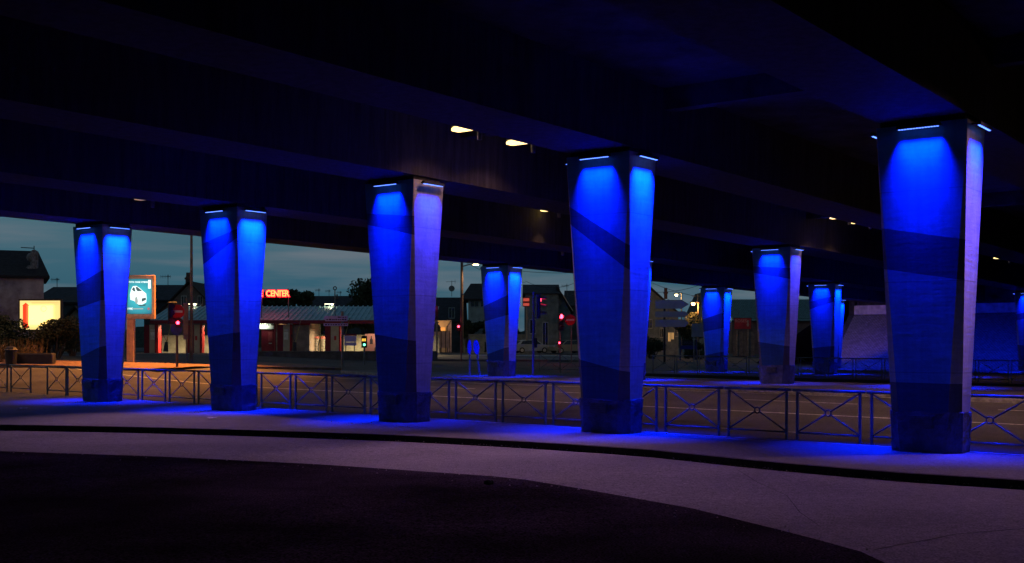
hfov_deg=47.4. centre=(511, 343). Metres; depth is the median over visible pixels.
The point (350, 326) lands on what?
tree
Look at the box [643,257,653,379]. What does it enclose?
bridge pillar
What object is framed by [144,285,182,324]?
house
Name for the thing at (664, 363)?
metal barrier
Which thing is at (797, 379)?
kerb
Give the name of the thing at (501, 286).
bridge pillar
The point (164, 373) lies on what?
metal barrier
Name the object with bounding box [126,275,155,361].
advertising panel
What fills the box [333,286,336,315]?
mast
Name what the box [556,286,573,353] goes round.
house wing
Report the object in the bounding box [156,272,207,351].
house
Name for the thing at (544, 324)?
window
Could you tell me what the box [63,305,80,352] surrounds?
house
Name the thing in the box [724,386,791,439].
metal barrier
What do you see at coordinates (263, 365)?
corner pavement
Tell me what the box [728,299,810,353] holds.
warehouse
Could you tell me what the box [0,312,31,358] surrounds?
bush
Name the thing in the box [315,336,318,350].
vacuum cleaner
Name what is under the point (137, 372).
metal barrier
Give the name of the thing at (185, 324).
signal post
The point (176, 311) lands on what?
traffic light
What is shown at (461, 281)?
street lamp
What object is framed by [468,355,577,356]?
kerb
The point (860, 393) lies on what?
metal barrier
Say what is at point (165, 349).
boom stand
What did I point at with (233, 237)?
bridge pillar
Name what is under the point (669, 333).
window
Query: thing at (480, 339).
garden wall
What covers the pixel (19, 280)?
house
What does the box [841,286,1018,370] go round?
abutment
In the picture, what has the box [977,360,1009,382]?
metal barrier
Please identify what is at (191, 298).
street lamp
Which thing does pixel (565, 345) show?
parked car
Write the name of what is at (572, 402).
road marking
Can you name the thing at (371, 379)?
metal barrier
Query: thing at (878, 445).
pavement
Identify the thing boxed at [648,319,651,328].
window
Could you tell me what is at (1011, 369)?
metal barrier
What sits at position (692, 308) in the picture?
house
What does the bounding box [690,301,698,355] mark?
street lamp
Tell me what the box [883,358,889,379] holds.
metal barrier
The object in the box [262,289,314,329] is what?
tree
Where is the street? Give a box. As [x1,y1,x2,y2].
[373,355,578,361]
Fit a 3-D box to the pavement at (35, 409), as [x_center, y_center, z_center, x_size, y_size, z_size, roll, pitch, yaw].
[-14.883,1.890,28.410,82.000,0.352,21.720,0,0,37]
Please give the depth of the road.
40.24 m
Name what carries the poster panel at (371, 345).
on the road
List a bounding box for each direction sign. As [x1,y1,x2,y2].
[324,311,349,367]
[655,299,688,363]
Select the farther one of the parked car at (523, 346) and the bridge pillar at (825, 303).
the parked car at (523, 346)
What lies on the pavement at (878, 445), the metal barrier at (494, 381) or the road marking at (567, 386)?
the metal barrier at (494, 381)
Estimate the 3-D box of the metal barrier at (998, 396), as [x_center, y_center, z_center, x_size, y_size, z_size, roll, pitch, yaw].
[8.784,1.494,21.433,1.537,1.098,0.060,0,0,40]
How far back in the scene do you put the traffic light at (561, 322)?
87.88 m
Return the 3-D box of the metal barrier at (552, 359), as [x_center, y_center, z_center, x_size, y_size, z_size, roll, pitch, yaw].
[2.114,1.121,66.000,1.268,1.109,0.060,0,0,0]
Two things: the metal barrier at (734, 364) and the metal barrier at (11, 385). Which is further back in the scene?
the metal barrier at (734, 364)
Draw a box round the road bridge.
[0,0,1023,302]
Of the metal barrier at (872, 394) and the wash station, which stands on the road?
the wash station
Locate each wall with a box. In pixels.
[151,353,208,353]
[258,351,437,359]
[464,334,524,353]
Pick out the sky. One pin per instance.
(158, 254)
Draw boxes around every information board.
[679,340,696,359]
[691,324,704,360]
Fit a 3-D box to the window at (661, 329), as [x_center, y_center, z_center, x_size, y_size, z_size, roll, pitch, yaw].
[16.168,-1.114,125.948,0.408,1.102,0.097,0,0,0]
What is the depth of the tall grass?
61.05 m
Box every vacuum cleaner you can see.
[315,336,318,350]
[318,336,324,350]
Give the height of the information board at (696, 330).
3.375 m
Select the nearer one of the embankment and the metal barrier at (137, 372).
the metal barrier at (137, 372)
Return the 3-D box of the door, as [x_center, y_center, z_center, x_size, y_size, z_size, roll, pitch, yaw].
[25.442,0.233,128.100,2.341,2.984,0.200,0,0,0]
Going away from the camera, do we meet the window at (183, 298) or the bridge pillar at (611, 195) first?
the bridge pillar at (611, 195)
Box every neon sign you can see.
[261,289,289,317]
[523,297,529,340]
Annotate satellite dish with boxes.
[449,281,455,290]
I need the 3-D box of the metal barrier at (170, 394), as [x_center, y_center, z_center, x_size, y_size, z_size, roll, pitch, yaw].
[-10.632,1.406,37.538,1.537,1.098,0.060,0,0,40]
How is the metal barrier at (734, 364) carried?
on the pavement at (871, 375)
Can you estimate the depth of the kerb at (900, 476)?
22.45 m
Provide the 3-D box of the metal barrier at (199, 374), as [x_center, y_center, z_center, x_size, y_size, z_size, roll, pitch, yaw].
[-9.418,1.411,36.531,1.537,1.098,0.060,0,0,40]
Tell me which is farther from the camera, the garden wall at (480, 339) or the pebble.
the garden wall at (480, 339)
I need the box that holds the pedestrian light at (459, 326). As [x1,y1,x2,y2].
[457,293,463,360]
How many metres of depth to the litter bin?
59.39 m
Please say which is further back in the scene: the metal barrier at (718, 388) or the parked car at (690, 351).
the parked car at (690, 351)
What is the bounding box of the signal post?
[183,298,187,361]
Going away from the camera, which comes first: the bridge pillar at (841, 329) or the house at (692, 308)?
the bridge pillar at (841, 329)
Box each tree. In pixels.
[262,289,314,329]
[321,324,355,334]
[345,278,374,334]
[673,312,703,357]
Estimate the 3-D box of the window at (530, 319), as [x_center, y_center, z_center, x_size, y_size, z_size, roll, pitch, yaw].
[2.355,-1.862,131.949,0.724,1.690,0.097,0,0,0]
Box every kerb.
[0,424,1023,488]
[341,371,1023,403]
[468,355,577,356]
[645,373,1023,386]
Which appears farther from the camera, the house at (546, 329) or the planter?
the house at (546, 329)
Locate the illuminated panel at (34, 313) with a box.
[19,299,62,351]
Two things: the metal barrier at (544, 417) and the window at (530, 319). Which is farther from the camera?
the window at (530, 319)
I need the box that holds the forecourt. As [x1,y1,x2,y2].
[0,451,884,562]
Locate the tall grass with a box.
[0,338,47,361]
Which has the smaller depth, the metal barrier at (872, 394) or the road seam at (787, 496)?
the road seam at (787, 496)
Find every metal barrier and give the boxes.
[0,364,8,391]
[9,364,32,392]
[45,366,66,395]
[66,366,81,395]
[122,368,139,399]
[140,368,166,401]
[167,369,195,402]
[196,370,210,403]
[256,372,258,406]
[259,372,292,408]
[293,373,328,411]
[329,374,367,413]
[368,375,377,413]
[430,377,451,418]
[452,378,498,421]
[499,379,548,424]
[538,353,560,372]
[549,381,580,425]
[642,384,660,431]
[652,355,675,373]
[661,384,723,435]
[676,355,697,373]
[698,356,721,374]
[722,356,746,375]
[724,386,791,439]
[747,356,758,375]
[792,388,865,443]
[799,357,826,377]
[827,357,853,378]
[854,358,882,379]
[866,391,890,444]
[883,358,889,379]
[970,394,1023,445]
[972,359,976,381]
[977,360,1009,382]
[1010,360,1023,382]
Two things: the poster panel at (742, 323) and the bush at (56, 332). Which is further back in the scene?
the poster panel at (742, 323)
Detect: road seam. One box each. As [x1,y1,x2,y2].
[740,471,820,526]
[874,528,1023,549]
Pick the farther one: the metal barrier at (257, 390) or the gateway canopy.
the gateway canopy
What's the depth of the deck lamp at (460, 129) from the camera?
27.86 m
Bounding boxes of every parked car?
[516,340,548,352]
[548,340,577,352]
[683,342,703,358]
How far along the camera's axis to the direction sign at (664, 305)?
94.25 m
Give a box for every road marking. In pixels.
[63,354,884,397]
[73,368,1023,424]
[645,376,737,379]
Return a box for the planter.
[17,353,55,363]
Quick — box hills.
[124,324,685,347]
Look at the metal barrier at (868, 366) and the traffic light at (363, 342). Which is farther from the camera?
the traffic light at (363, 342)
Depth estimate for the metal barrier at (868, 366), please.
59.68 m
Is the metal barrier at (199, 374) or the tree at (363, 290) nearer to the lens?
the metal barrier at (199, 374)
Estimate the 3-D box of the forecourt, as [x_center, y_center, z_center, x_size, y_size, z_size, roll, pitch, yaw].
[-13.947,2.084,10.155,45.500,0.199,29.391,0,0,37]
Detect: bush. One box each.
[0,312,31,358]
[24,315,79,358]
[57,325,80,355]
[646,335,662,358]
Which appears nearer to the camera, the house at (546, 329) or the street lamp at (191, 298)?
the street lamp at (191, 298)
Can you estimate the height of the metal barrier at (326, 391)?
1.098 m
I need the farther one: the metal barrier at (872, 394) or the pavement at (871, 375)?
the pavement at (871, 375)
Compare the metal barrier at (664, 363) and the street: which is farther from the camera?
the street
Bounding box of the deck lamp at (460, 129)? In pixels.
[451,125,481,139]
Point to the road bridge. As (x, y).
(750, 124)
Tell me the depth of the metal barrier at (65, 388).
42.31 m
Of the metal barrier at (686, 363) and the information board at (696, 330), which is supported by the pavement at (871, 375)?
the metal barrier at (686, 363)
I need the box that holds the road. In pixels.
[0,347,1023,458]
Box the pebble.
[484,479,493,484]
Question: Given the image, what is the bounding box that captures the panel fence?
[434,331,449,352]
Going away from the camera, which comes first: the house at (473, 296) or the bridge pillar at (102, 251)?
the bridge pillar at (102, 251)
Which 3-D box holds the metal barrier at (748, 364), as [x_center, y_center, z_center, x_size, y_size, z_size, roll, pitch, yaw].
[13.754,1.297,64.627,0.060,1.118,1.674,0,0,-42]
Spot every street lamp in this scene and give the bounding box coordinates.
[190,235,192,361]
[460,262,478,352]
[674,292,681,352]
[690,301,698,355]
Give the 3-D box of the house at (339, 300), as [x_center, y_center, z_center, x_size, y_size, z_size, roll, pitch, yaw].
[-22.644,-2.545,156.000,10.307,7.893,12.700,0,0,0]
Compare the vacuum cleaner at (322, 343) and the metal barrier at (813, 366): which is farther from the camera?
the vacuum cleaner at (322, 343)
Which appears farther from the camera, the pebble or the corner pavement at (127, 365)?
the corner pavement at (127, 365)
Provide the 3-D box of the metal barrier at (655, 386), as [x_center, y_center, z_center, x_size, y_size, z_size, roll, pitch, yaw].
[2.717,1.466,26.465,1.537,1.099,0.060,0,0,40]
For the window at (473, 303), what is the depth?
137.99 m
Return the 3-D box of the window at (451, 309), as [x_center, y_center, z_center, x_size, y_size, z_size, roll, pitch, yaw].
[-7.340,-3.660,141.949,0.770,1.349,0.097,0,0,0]
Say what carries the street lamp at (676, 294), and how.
on the road
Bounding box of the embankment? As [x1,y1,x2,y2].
[757,300,848,362]
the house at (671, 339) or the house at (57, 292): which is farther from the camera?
the house at (671, 339)
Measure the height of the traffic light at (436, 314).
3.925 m
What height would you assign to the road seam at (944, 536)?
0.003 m
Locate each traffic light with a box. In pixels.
[168,302,184,368]
[361,336,366,364]
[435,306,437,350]
[532,292,546,374]
[558,313,564,352]
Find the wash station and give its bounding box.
[144,305,438,352]
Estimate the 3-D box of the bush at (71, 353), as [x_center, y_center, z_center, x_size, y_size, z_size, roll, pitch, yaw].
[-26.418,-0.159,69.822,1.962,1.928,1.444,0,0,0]
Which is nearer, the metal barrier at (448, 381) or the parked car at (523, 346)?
the metal barrier at (448, 381)
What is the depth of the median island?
46.56 m
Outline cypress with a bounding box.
[464,319,472,347]
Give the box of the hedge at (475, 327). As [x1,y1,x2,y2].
[458,321,520,336]
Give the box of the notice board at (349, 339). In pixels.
[344,334,356,350]
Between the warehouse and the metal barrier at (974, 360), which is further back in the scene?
the warehouse
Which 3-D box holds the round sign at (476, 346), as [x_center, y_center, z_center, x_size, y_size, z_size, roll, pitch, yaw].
[-1.662,0.773,56.477,0.298,1.890,0.135,-6,0,0]
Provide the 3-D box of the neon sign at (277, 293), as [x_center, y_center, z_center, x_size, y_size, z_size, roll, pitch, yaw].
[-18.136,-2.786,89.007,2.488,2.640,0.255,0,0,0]
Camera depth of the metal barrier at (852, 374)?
60.77 m
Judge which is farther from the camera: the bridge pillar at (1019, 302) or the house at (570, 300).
the house at (570, 300)
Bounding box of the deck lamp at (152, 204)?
[134,199,154,207]
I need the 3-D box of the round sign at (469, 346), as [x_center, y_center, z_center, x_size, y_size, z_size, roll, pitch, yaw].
[-2.055,0.769,56.477,0.211,1.890,0.135,0,0,0]
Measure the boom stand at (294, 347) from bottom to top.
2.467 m
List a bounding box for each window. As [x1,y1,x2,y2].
[181,296,186,305]
[197,296,202,304]
[449,307,454,318]
[470,300,478,306]
[530,319,535,333]
[542,322,547,344]
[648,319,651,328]
[660,328,662,337]
[668,332,670,341]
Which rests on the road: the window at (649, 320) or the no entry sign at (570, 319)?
the no entry sign at (570, 319)
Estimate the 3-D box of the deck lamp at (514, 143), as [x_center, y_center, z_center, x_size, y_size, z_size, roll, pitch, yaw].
[0.252,-5.262,29.763,0.840,0.885,0.300,0,0,37]
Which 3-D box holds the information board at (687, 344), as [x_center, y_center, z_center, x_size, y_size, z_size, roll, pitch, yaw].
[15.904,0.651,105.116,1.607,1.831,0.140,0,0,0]
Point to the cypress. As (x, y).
(468, 324)
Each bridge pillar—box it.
[73,221,131,401]
[200,203,266,410]
[365,175,443,422]
[480,263,522,376]
[564,147,658,433]
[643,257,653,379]
[699,285,733,371]
[750,244,803,383]
[806,282,843,373]
[837,298,845,367]
[870,114,992,453]
[1012,290,1023,370]
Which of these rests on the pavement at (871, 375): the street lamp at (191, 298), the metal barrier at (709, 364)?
the metal barrier at (709, 364)
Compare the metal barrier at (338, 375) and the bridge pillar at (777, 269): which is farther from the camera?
the bridge pillar at (777, 269)
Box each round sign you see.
[467,339,471,375]
[473,340,479,375]
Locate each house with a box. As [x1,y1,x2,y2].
[0,250,49,353]
[44,287,76,351]
[62,295,77,317]
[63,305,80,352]
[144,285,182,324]
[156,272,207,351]
[312,294,374,334]
[434,297,466,352]
[463,284,483,333]
[522,285,560,353]
[564,291,577,352]
[647,287,677,354]
[687,293,703,352]
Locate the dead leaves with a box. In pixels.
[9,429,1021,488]
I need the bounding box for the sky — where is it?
[0,217,808,331]
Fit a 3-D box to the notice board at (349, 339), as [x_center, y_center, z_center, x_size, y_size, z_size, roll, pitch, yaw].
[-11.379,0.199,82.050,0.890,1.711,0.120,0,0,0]
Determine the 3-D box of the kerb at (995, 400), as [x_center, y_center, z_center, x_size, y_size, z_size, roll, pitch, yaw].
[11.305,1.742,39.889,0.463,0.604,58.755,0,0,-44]
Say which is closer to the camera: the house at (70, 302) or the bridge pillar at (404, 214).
the bridge pillar at (404, 214)
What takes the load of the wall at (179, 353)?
on the road
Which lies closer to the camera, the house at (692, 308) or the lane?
the lane
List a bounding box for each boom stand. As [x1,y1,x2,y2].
[162,325,170,351]
[291,320,300,350]
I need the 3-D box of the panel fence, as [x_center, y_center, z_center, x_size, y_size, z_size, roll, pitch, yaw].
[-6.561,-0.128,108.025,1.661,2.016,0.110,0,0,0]
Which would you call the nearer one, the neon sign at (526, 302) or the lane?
the lane
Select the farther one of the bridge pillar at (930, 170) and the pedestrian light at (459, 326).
the pedestrian light at (459, 326)
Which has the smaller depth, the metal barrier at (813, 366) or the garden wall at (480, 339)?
the metal barrier at (813, 366)
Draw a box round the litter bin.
[4,346,17,363]
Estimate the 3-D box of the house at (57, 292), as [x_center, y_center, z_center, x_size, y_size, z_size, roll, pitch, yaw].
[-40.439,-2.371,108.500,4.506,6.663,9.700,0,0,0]
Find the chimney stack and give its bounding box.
[21,246,37,268]
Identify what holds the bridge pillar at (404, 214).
on the pavement at (35, 409)
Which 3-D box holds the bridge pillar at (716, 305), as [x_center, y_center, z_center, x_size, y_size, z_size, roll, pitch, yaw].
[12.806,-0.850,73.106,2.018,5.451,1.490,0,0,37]
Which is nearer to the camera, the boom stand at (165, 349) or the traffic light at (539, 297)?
the traffic light at (539, 297)
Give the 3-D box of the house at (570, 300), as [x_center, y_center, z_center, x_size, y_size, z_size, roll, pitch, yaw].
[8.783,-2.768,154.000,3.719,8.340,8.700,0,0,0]
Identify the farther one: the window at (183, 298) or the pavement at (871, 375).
the window at (183, 298)
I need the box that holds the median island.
[347,370,1023,398]
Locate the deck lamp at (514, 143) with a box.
[506,139,535,152]
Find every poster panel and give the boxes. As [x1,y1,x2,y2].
[365,334,375,350]
[734,318,751,355]
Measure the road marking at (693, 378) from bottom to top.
0.111 m
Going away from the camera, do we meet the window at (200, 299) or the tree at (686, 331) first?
the window at (200, 299)
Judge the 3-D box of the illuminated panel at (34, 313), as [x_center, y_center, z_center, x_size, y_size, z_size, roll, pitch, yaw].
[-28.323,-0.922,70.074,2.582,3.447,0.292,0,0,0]
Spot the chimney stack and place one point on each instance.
(32, 257)
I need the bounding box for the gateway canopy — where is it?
[435,320,451,351]
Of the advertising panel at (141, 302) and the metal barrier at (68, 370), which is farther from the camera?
the advertising panel at (141, 302)
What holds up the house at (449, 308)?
on the road
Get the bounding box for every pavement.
[0,359,209,370]
[0,391,1023,455]
[0,392,1023,478]
[257,362,340,369]
[646,368,1023,383]
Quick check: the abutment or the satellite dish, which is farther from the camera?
the satellite dish
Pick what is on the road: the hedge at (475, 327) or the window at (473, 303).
the hedge at (475, 327)
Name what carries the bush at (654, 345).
on the road
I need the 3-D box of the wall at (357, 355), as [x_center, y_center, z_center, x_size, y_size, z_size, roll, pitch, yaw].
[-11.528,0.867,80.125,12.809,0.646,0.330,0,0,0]
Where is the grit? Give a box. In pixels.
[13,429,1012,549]
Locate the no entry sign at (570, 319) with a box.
[565,314,575,360]
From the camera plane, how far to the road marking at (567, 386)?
46.86 m
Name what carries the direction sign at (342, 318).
on the road
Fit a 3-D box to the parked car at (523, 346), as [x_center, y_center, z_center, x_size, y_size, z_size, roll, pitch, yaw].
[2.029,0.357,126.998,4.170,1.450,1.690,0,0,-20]
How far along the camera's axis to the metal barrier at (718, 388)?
25.46 m
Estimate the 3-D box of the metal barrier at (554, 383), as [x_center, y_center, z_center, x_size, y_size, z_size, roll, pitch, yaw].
[1.503,1.461,27.472,1.537,1.099,0.060,0,0,40]
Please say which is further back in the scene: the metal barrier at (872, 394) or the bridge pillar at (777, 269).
the bridge pillar at (777, 269)
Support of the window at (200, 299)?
in the house at (181, 295)
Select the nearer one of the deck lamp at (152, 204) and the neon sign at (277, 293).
the deck lamp at (152, 204)
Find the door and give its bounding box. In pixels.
[733,332,753,355]
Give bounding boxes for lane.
[0,430,1023,562]
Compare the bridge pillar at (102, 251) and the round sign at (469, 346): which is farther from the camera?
the round sign at (469, 346)
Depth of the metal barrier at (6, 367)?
44.80 m
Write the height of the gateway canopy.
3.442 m
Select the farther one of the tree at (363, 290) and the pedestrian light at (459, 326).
the tree at (363, 290)
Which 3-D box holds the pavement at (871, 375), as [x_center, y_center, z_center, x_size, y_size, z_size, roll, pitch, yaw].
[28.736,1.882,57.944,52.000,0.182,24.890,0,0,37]
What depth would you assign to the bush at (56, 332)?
65.83 m

